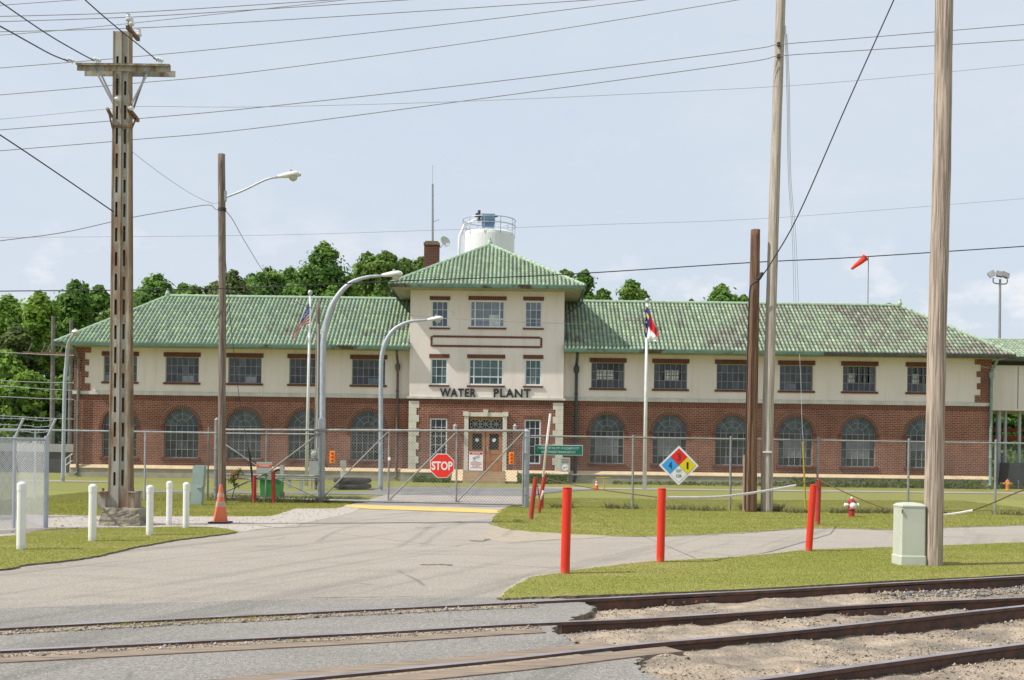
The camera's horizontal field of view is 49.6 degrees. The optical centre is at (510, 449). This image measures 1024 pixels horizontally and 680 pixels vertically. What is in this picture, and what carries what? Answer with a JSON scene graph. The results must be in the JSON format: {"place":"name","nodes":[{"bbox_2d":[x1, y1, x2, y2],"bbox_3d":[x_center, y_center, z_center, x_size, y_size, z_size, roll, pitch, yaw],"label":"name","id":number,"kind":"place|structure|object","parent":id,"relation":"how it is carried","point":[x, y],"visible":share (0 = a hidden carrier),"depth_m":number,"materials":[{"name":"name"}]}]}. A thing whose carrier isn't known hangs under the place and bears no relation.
{"place":"outdoors","nodes":[
{"label":"outdoors","id":0,"kind":"place"},
{"bbox_2d":[0,526,236,570],"bbox_3d":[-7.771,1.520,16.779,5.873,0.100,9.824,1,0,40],"label":"lawn island","id":1,"kind":"structure","parent":0,"point":[80,558],"depth_m":17.48,"materials":[{"name":"green plant"}]},
{"bbox_2d":[16,482,26,549],"bbox_3d":[-7.269,1.036,16.483,0.137,1.133,0.135,1,0,0],"label":"bollard","id":2,"kind":"object","parent":1,"relation":"on","point":[21,518],"visible":0.95,"depth_m":16.43,"materials":[{"name":"white plastic"}]},
{"bbox_2d":[88,484,96,540],"bbox_3d":[-6.811,1.082,18.076,0.135,1.054,0.133,1,0,0],"label":"bollard","id":3,"kind":"object","parent":1,"relation":"on","point":[92,509],"visible":0.91,"depth_m":18.02,"materials":[{"name":"white plastic"}]},
{"bbox_2d":[0,507,359,535],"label":"gravel path","id":4,"kind":"structure","parent":0,"point":[275,523],"depth_m":23.48,"materials":[{"name":"grey gravel"}]},
{"bbox_2d":[0,417,56,528],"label":"fenced enclosure","id":5,"kind":"object","parent":4,"relation":"on","point":[12,492],"visible":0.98,"depth_m":20.82,"materials":[{"name":"metal"}]},
{"bbox_2d":[64,13,174,525],"bbox_3d":[-7.846,-3.616,22.335,2.074,10.244,1.139,1,0,0],"label":"steel utility pole","id":6,"kind":"object","parent":4,"relation":"on","point":[119,501],"visible":0.96,"depth_m":22.10,"materials":[{"name":"metal"}]},
{"bbox_2d":[0,603,537,634],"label":"flangeway gravel","id":7,"kind":"structure","parent":0,"point":[394,611],"depth_m":10.25,"materials":[{"name":"beige gravel"}]},
{"bbox_2d":[0,597,665,679],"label":"crossing pavement","id":8,"kind":"structure","parent":0,"point":[206,666],"depth_m":9.23,"materials":[{"name":"grey asphalt"}]},
{"bbox_2d":[0,624,541,657],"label":"flangeway gravel","id":9,"kind":"structure","parent":8,"relation":"on","point":[93,650],"depth_m":8.95,"materials":[{"name":"beige gravel"}]},
{"bbox_2d":[326,654,580,679],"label":"flangeway","id":10,"kind":"object","parent":8,"relation":"on","point":[454,667],"visible":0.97,"depth_m":8.05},
{"bbox_2d":[347,646,683,679],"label":"crossing plank","id":11,"kind":"object","parent":8,"relation":"on","point":[646,653],"visible":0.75,"depth_m":8.17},
{"bbox_2d":[0,0,735,94],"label":"power line","id":12,"kind":"object","parent":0,"point":[375,55],"visible":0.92,"depth_m":26.99,"materials":[{"name":"metal"}]},
{"bbox_2d":[0,508,1023,607],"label":"road","id":13,"kind":"structure","parent":0,"point":[369,553],"depth_m":15.93,"materials":[{"name":"grey asphalt"}]},
{"bbox_2d":[485,526,606,541],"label":"worn soil","id":14,"kind":"structure","parent":13,"relation":"on","point":[497,533],"depth_m":20.64,"materials":[{"name":"beige soil"}]},
{"bbox_2d":[0,459,1023,529],"bbox_3d":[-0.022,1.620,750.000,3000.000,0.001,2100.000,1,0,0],"label":"ground","id":15,"kind":"structure","parent":0,"point":[608,494],"depth_m":45.80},
{"bbox_2d":[0,293,28,335],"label":"broadleaf tree","id":16,"kind":"object","parent":15,"relation":"on","point":[10,314],"visible":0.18,"depth_m":83.16,"materials":[{"name":"green plant"}]},
{"bbox_2d":[0,348,29,416],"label":"broadleaf tree","id":17,"kind":"object","parent":15,"relation":"on","point":[10,366],"visible":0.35,"depth_m":71.34,"materials":[{"name":"green plant"}]},
{"bbox_2d":[0,323,45,373],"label":"broadleaf tree","id":18,"kind":"object","parent":15,"relation":"on","point":[16,338],"visible":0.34,"depth_m":75.50,"materials":[{"name":"green plant"}]},
{"bbox_2d":[0,369,58,443],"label":"broadleaf tree","id":19,"kind":"object","parent":15,"relation":"on","point":[32,378],"visible":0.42,"depth_m":69.03,"materials":[{"name":"green plant"}]},
{"bbox_2d":[0,443,72,472],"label":"concrete basin","id":20,"kind":"object","parent":15,"relation":"on","point":[53,452],"visible":0.12,"depth_m":62.00,"materials":[{"name":"grey concrete"}]},
{"bbox_2d":[0,373,73,443],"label":"undergrowth","id":21,"kind":"object","parent":15,"relation":"on","point":[40,414],"visible":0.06,"depth_m":68.51,"materials":[{"name":"green plant"}]},
{"bbox_2d":[15,289,73,378],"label":"broadleaf tree","id":22,"kind":"object","parent":15,"relation":"on","point":[40,309],"visible":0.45,"depth_m":77.36,"materials":[{"name":"green plant"}]},
{"bbox_2d":[22,316,71,443],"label":"background pole","id":23,"kind":"object","parent":15,"relation":"on","point":[52,397],"visible":0.66,"depth_m":65.89,"materials":[{"name":"wood"}]},
{"bbox_2d":[2,480,106,481],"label":"footpath","id":24,"kind":"structure","parent":15,"relation":"on","point":[60,481],"depth_m":47.43,"materials":[{"name":"concrete"}]},
{"bbox_2d":[61,328,78,480],"bbox_3d":[-18.485,-1.844,46.550,0.314,6.393,1.913,1,0,-34],"label":"street lamp","id":25,"kind":"object","parent":24,"relation":"on","point":[75,332],"visible":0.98,"depth_m":47.16,"materials":[{"name":"metal"}]},
{"bbox_2d":[49,279,96,362],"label":"broadleaf tree","id":26,"kind":"object","parent":15,"relation":"on","point":[76,310],"visible":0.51,"depth_m":85.41,"materials":[{"name":"green plant"}]},
{"bbox_2d":[85,284,109,322],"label":"broadleaf tree","id":27,"kind":"object","parent":15,"relation":"on","point":[101,299],"visible":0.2,"depth_m":91.53,"materials":[{"name":"green plant"}]},
{"bbox_2d":[133,272,182,307],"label":"broadleaf tree","id":28,"kind":"object","parent":15,"relation":"on","point":[154,281],"visible":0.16,"depth_m":91.15,"materials":[{"name":"green plant"}]},
{"bbox_2d":[0,490,370,515],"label":"verge","id":29,"kind":"structure","parent":15,"relation":"on","point":[41,494],"depth_m":30.00,"materials":[{"name":"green plant"}]},
{"bbox_2d":[0,427,213,500],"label":"chain link fence","id":30,"kind":"object","parent":29,"relation":"on","point":[144,452],"visible":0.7,"depth_m":31.66,"materials":[{"name":"metal"}]},
{"bbox_2d":[190,465,206,504],"bbox_3d":[-8.372,0.960,29.727,0.370,1.096,0.270,1,0,0],"label":"utility pedestal","id":31,"kind":"object","parent":29,"relation":"on","point":[198,483],"visible":0.9,"depth_m":29.62,"materials":[{"name":"green metal"}]},
{"bbox_2d":[218,153,300,502],"bbox_3d":[-7.012,-3.295,30.689,2.369,9.806,0.300,1,0,6],"label":"wooden pole","id":32,"kind":"object","parent":29,"relation":"on","point":[291,175],"visible":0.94,"depth_m":30.71,"materials":[{"name":"brown wood"}]},
{"bbox_2d":[0,246,1023,291],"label":"power line","id":33,"kind":"object","parent":32,"relation":"attached to","point":[510,276],"visible":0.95,"depth_m":30.53,"materials":[{"name":"black rubber"}]},
{"bbox_2d":[208,493,369,502],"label":"weeds","id":34,"kind":"object","parent":29,"relation":"on","point":[258,499],"visible":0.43,"depth_m":31.70,"materials":[{"name":"green plant"}]},
{"bbox_2d":[317,417,325,501],"bbox_3d":[-5.415,0.345,31.763,0.234,2.565,0.234,1,0,0],"label":"gate post","id":35,"kind":"object","parent":29,"relation":"on","point":[321,422],"visible":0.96,"depth_m":31.68,"materials":[{"name":"metal"}]},
{"bbox_2d":[226,428,524,505],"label":"sliding gate","id":36,"kind":"structure","parent":35,"relation":"attached to","point":[388,434],"depth_m":31.33,"materials":[{"name":"metal"}]},
{"bbox_2d":[430,454,453,477],"bbox_3d":[-1.905,0.443,30.905,0.672,0.672,0.018,1,0,0],"label":"stop sign","id":37,"kind":"object","parent":36,"relation":"attached to","point":[441,465],"visible":1,"depth_m":30.90,"materials":[{"name":"red metal"}]},
{"bbox_2d":[320,269,402,417],"bbox_3d":[-4.397,-1.885,32.489,2.396,6.853,0.300,1,0,0],"label":"street lamp","id":38,"kind":"object","parent":29,"relation":"on","point":[394,275],"visible":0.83,"depth_m":32.45,"materials":[{"name":"metal"}]},
{"bbox_2d":[206,269,261,294],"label":"broadleaf tree","id":39,"kind":"object","parent":15,"relation":"on","point":[233,279],"visible":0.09,"depth_m":93.26,"materials":[{"name":"green plant"}]},
{"bbox_2d":[246,265,288,295],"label":"broadleaf tree","id":40,"kind":"object","parent":15,"relation":"on","point":[274,277],"visible":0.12,"depth_m":97.13,"materials":[{"name":"green plant"}]},
{"bbox_2d":[305,290,312,485],"bbox_3d":[-8.374,-2.570,46.004,0.229,8.116,0.200,1,0,0],"label":"flagpole","id":41,"kind":"object","parent":15,"relation":"on","point":[310,292],"visible":0.98,"depth_m":45.96,"materials":[{"name":"metal"}]},
{"bbox_2d":[282,240,367,296],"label":"broadleaf tree","id":42,"kind":"object","parent":15,"relation":"on","point":[322,267],"visible":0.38,"depth_m":87.04,"materials":[{"name":"green plant"}]},
{"bbox_2d":[134,487,591,497],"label":"lane","id":43,"kind":"structure","parent":15,"relation":"on","point":[461,491],"depth_m":41.00,"materials":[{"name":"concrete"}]},
{"bbox_2d":[378,315,442,489],"bbox_3d":[-3.798,-1.789,41.955,2.404,6.677,0.300,1,0,0],"label":"street lamp","id":44,"kind":"object","parent":43,"relation":"on","point":[436,319],"visible":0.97,"depth_m":41.91,"materials":[{"name":"metal"}]},
{"bbox_2d":[350,251,383,296],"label":"broadleaf tree","id":45,"kind":"object","parent":15,"relation":"on","point":[361,267],"visible":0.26,"depth_m":91.53,"materials":[{"name":"green plant"}]},
{"bbox_2d":[369,250,401,296],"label":"broadleaf tree","id":46,"kind":"object","parent":15,"relation":"on","point":[386,261],"visible":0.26,"depth_m":89.48,"materials":[{"name":"green plant"}]},
{"bbox_2d":[342,495,521,509],"bbox_3d":[-1.963,1.576,33.325,5.202,0.020,9.696,1,0,0],"label":"concrete apron","id":47,"kind":"object","parent":15,"relation":"on","point":[476,499],"visible":0.57,"depth_m":33.96,"materials":[{"name":"grey concrete"}]},
{"bbox_2d":[344,505,501,512],"bbox_3d":[-2.392,1.557,29.416,5.149,0.004,1.671,1,0,20],"label":"yellow line","id":48,"kind":"object","parent":47,"relation":"on","point":[427,508],"visible":0.99,"depth_m":29.29,"materials":[{"name":"paint"}]},
{"bbox_2d":[458,210,515,254],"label":"storage silo","id":49,"kind":"object","parent":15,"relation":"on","point":[479,237],"visible":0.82,"depth_m":74.74,"materials":[{"name":"metal"}]},
{"bbox_2d":[53,237,1023,488],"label":"water plant building","id":50,"kind":"structure","parent":15,"relation":"on","point":[586,378],"depth_m":55.30,"materials":[{"name":"brick"}]},
{"bbox_2d":[98,407,140,459],"bbox_3d":[-19.496,-0.911,55.365,2.110,2.790,0.250,1,0,0],"label":"arched window","id":51,"kind":"structure","parent":50,"relation":"in","point":[137,424],"depth_m":55.44,"materials":[{"name":"glass"}]},
{"bbox_2d":[160,404,201,460],"bbox_3d":[-16.413,-0.870,55.365,2.110,2.790,0.250,1,0,0],"label":"arched window","id":52,"kind":"structure","parent":50,"relation":"in","point":[187,419],"depth_m":55.47,"materials":[{"name":"glass"}]},
{"bbox_2d":[163,352,200,384],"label":"window","id":53,"kind":"structure","parent":50,"relation":"in","point":[181,367],"depth_m":55.44,"materials":[{"name":"glass"}]},
{"bbox_2d":[226,353,263,385],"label":"window","id":54,"kind":"structure","parent":50,"relation":"in","point":[248,365],"depth_m":55.44,"materials":[{"name":"glass"}]},
{"bbox_2d":[226,405,264,460],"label":"arched window","id":55,"kind":"structure","parent":50,"relation":"in","point":[252,418],"depth_m":55.47,"materials":[{"name":"glass"}]},
{"bbox_2d":[287,354,314,385],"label":"window","id":56,"kind":"structure","parent":50,"relation":"in","point":[298,367],"depth_m":55.44,"materials":[{"name":"glass"}]},
{"bbox_2d":[284,406,325,461],"bbox_3d":[-10.246,-0.787,55.365,2.110,2.790,0.250,1,0,0],"label":"arched window","id":57,"kind":"structure","parent":50,"relation":"in","point":[298,421],"depth_m":55.47,"materials":[{"name":"glass"}]},
{"bbox_2d":[347,407,388,462],"bbox_3d":[-7.120,-0.745,55.365,2.110,2.790,0.250,1,0,0],"label":"arched window","id":58,"kind":"structure","parent":50,"relation":"in","point":[369,419],"depth_m":55.47,"materials":[{"name":"glass"}]},
{"bbox_2d":[350,355,386,386],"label":"window","id":59,"kind":"structure","parent":50,"relation":"in","point":[365,371],"depth_m":55.44,"materials":[{"name":"glass"}]},
{"bbox_2d":[430,418,446,459],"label":"vinyl window","id":60,"kind":"structure","parent":50,"relation":"in","point":[435,423],"depth_m":54.78,"materials":[{"name":"white glass"}]},
{"bbox_2d":[429,296,449,328],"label":"vinyl window","id":61,"kind":"structure","parent":50,"relation":"in","point":[439,308],"depth_m":54.78,"materials":[{"name":"white glass"}]},
{"bbox_2d":[429,354,449,386],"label":"vinyl window","id":62,"kind":"structure","parent":50,"relation":"in","point":[439,367],"depth_m":54.78,"materials":[{"name":"white glass"}]},
{"bbox_2d":[467,354,504,386],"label":"vinyl window","id":63,"kind":"structure","parent":50,"relation":"in","point":[482,372],"depth_m":54.78,"materials":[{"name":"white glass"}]},
{"bbox_2d":[468,296,506,328],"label":"vinyl window","id":64,"kind":"structure","parent":50,"relation":"in","point":[479,310],"depth_m":54.78,"materials":[{"name":"white glass"}]},
{"bbox_2d":[523,355,542,387],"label":"vinyl window","id":65,"kind":"structure","parent":50,"relation":"in","point":[532,366],"depth_m":54.78,"materials":[{"name":"white glass"}]},
{"bbox_2d":[523,297,543,329],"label":"vinyl window","id":66,"kind":"structure","parent":50,"relation":"in","point":[533,305],"depth_m":54.78,"materials":[{"name":"white glass"}]},
{"bbox_2d":[586,410,627,465],"bbox_3d":[4.810,-0.585,55.365,2.110,2.790,0.250,1,0,0],"label":"arched window","id":67,"kind":"structure","parent":50,"relation":"in","point":[602,425],"depth_m":55.47,"materials":[{"name":"glass"}]},
{"bbox_2d":[589,358,626,389],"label":"window","id":68,"kind":"structure","parent":50,"relation":"in","point":[609,375],"depth_m":55.44,"materials":[{"name":"glass"}]},
{"bbox_2d":[649,411,690,466],"bbox_3d":[7.936,-0.544,55.365,2.110,2.790,0.250,1,0,0],"label":"arched window","id":69,"kind":"structure","parent":50,"relation":"in","point":[664,424],"depth_m":55.46,"materials":[{"name":"glass"}]},
{"bbox_2d":[652,359,688,390],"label":"window","id":70,"kind":"structure","parent":50,"relation":"in","point":[667,377],"depth_m":55.44,"materials":[{"name":"glass"}]},
{"bbox_2d":[711,412,745,467],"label":"arched window","id":71,"kind":"structure","parent":50,"relation":"in","point":[726,425],"depth_m":55.47,"materials":[{"name":"glass"}]},
{"bbox_2d":[714,359,746,391],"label":"window","id":72,"kind":"structure","parent":50,"relation":"in","point":[731,374],"depth_m":55.44,"materials":[{"name":"glass"}]},
{"bbox_2d":[775,413,816,468],"bbox_3d":[14.209,-0.460,55.365,2.110,2.790,0.250,1,0,0],"label":"arched window","id":73,"kind":"structure","parent":50,"relation":"in","point":[790,426],"depth_m":55.46,"materials":[{"name":"glass"}]},
{"bbox_2d":[778,360,814,392],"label":"window","id":74,"kind":"structure","parent":50,"relation":"in","point":[790,381],"depth_m":55.44,"materials":[{"name":"glass"}]},
{"bbox_2d":[838,414,879,469],"bbox_3d":[17.357,-0.417,55.365,2.110,2.790,0.250,1,0,0],"label":"arched window","id":75,"kind":"structure","parent":50,"relation":"in","point":[853,427],"depth_m":55.46,"materials":[{"name":"glass"}]},
{"bbox_2d":[841,361,878,393],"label":"window","id":76,"kind":"structure","parent":50,"relation":"in","point":[858,376],"depth_m":55.44,"materials":[{"name":"glass"}]},
{"bbox_2d":[902,414,925,469],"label":"arched window","id":77,"kind":"structure","parent":50,"relation":"in","point":[915,431],"depth_m":55.47,"materials":[{"name":"glass"}]},
{"bbox_2d":[905,362,926,393],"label":"window","id":78,"kind":"structure","parent":50,"relation":"in","point":[916,371],"depth_m":55.44,"materials":[{"name":"glass"}]},
{"bbox_2d":[642,298,649,488],"bbox_3d":[5.788,-2.406,47.376,0.193,8.167,0.193,1,0,45],"label":"flagpole","id":79,"kind":"object","parent":15,"relation":"on","point":[647,300],"visible":0.94,"depth_m":47.31,"materials":[{"name":"metal"}]},
{"bbox_2d":[488,498,1023,536],"bbox_3d":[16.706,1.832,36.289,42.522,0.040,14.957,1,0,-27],"label":"verge","id":80,"kind":"structure","parent":15,"relation":"on","point":[1017,503],"depth_m":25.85,"materials":[{"name":"green plant"}]},
{"bbox_2d":[744,229,762,511],"bbox_3d":[6.551,-2.088,29.973,0.425,7.751,0.470,1,0,0],"label":"wooden pole","id":81,"kind":"object","parent":80,"relation":"on","point":[750,500],"visible":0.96,"depth_m":29.91,"materials":[{"name":"brown wood"}]},
{"bbox_2d":[761,0,785,511],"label":"wooden pole","id":82,"kind":"object","parent":80,"relation":"on","point":[769,376],"visible":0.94,"depth_m":30.03,"materials":[{"name":"grey wood"}]},
{"bbox_2d":[0,24,1023,129],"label":"power line","id":83,"kind":"object","parent":82,"relation":"attached to","point":[517,78],"visible":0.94,"depth_m":29.95,"materials":[{"name":"metal"}]},
{"bbox_2d":[0,39,1023,150],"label":"power line","id":84,"kind":"object","parent":82,"relation":"attached to","point":[511,94],"visible":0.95,"depth_m":29.95,"materials":[{"name":"metal"}]},
{"bbox_2d":[529,435,1023,514],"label":"chain link fence","id":85,"kind":"object","parent":80,"relation":"on","point":[817,440],"visible":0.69,"depth_m":30.59,"materials":[{"name":"metal"}]},
{"bbox_2d":[659,446,697,484],"bbox_3d":[4.659,0.431,30.707,1.098,1.098,0.020,1,0,0],"label":"hazard diamond sign","id":86,"kind":"object","parent":85,"relation":"attached to","point":[678,465],"visible":1,"depth_m":30.70,"materials":[{"name":"multicoloured metal"}]},
{"bbox_2d":[549,502,1023,515],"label":"weeds","id":87,"kind":"object","parent":80,"relation":"on","point":[694,508],"visible":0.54,"depth_m":30.24,"materials":[{"name":"green plant"}]},
{"bbox_2d":[497,542,1023,600],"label":"lawn triangle","id":88,"kind":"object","parent":15,"relation":"on","point":[590,595],"visible":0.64,"depth_m":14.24,"materials":[{"name":"green plant"}]},
{"bbox_2d":[560,487,571,573],"bbox_3d":[0.713,1.093,14.232,0.137,1.235,0.119,1,0,0],"label":"bollard","id":89,"kind":"object","parent":88,"relation":"on","point":[566,527],"visible":0.89,"depth_m":14.18,"materials":[{"name":"red metal"}]},
{"bbox_2d":[656,488,665,561],"bbox_3d":[2.154,1.137,15.860,0.128,1.186,0.114,1,0,0],"label":"bollard","id":90,"kind":"object","parent":88,"relation":"on","point":[661,515],"visible":0.95,"depth_m":15.81,"materials":[{"name":"red metal"}]},
{"bbox_2d":[891,502,926,565],"bbox_3d":[5.762,1.227,16.029,0.400,0.940,0.375,1,0,0],"label":"utility pedestal","id":91,"kind":"object","parent":88,"relation":"on","point":[909,533],"visible":0.93,"depth_m":15.86,"materials":[{"name":"green plastic"}]},
{"bbox_2d":[924,0,952,565],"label":"wooden pole","id":92,"kind":"object","parent":88,"relation":"on","point":[936,343],"visible":0.94,"depth_m":15.85,"materials":[{"name":"brown wood"}]},
{"bbox_2d":[529,487,1023,493],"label":"footpath","id":93,"kind":"structure","parent":15,"relation":"on","point":[781,490],"depth_m":47.79,"materials":[{"name":"concrete"}]},
{"bbox_2d":[612,481,1000,488],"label":"wall weeds","id":94,"kind":"object","parent":15,"relation":"on","point":[826,485],"depth_m":54.39,"materials":[{"name":"green plant"}]},
{"bbox_2d":[788,476,985,488],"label":"wall weeds","id":95,"kind":"object","parent":15,"relation":"on","point":[895,482],"depth_m":54.78,"materials":[{"name":"green plant"}]},
{"bbox_2d":[0,0,1023,456],"label":"sky","id":96,"kind":"structure","parent":0,"point":[653,158],"materials":[{"name":"blue"}]},
{"bbox_2d":[32,588,1023,679],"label":"track bed","id":97,"kind":"object","parent":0,"point":[767,658],"visible":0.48,"depth_m":9.80,"materials":[{"name":"beige gravel"}]},
{"bbox_2d":[0,629,545,663],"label":"crossing plank","id":98,"kind":"object","parent":97,"relation":"on","point":[40,658],"visible":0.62,"depth_m":8.78,"materials":[{"name":"wood"}]},
{"bbox_2d":[210,642,612,679],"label":"crossing plank","id":99,"kind":"object","parent":97,"relation":"on","point":[417,662],"visible":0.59,"depth_m":8.20,"materials":[{"name":"beige wood"}]},
{"bbox_2d":[0,597,1023,653],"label":"rail","id":100,"kind":"object","parent":97,"relation":"on","point":[575,626],"visible":0.4,"depth_m":10.61,"materials":[{"name":"metal"}]},
{"bbox_2d":[0,575,1023,630],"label":"rail","id":101,"kind":"object","parent":97,"relation":"on","point":[623,602],"visible":0.39,"depth_m":12.34,"materials":[{"name":"metal"}]},
{"bbox_2d":[270,605,1023,679],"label":"rail","id":102,"kind":"object","parent":97,"relation":"on","point":[970,619],"visible":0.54,"depth_m":9.86,"materials":[{"name":"metal"}]},
{"bbox_2d":[735,642,1023,679],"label":"rail","id":103,"kind":"object","parent":97,"relation":"on","point":[916,664],"visible":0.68,"depth_m":8.54,"materials":[{"name":"metal"}]},
{"bbox_2d":[875,584,1023,598],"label":"ballast","id":104,"kind":"structure","parent":97,"relation":"on","point":[946,592],"depth_m":13.42,"materials":[{"name":"gravel"}]},
{"bbox_2d":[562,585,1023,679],"bbox_3d":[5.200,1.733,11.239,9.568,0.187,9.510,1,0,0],"label":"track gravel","id":105,"kind":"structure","parent":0,"point":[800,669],"depth_m":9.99,"materials":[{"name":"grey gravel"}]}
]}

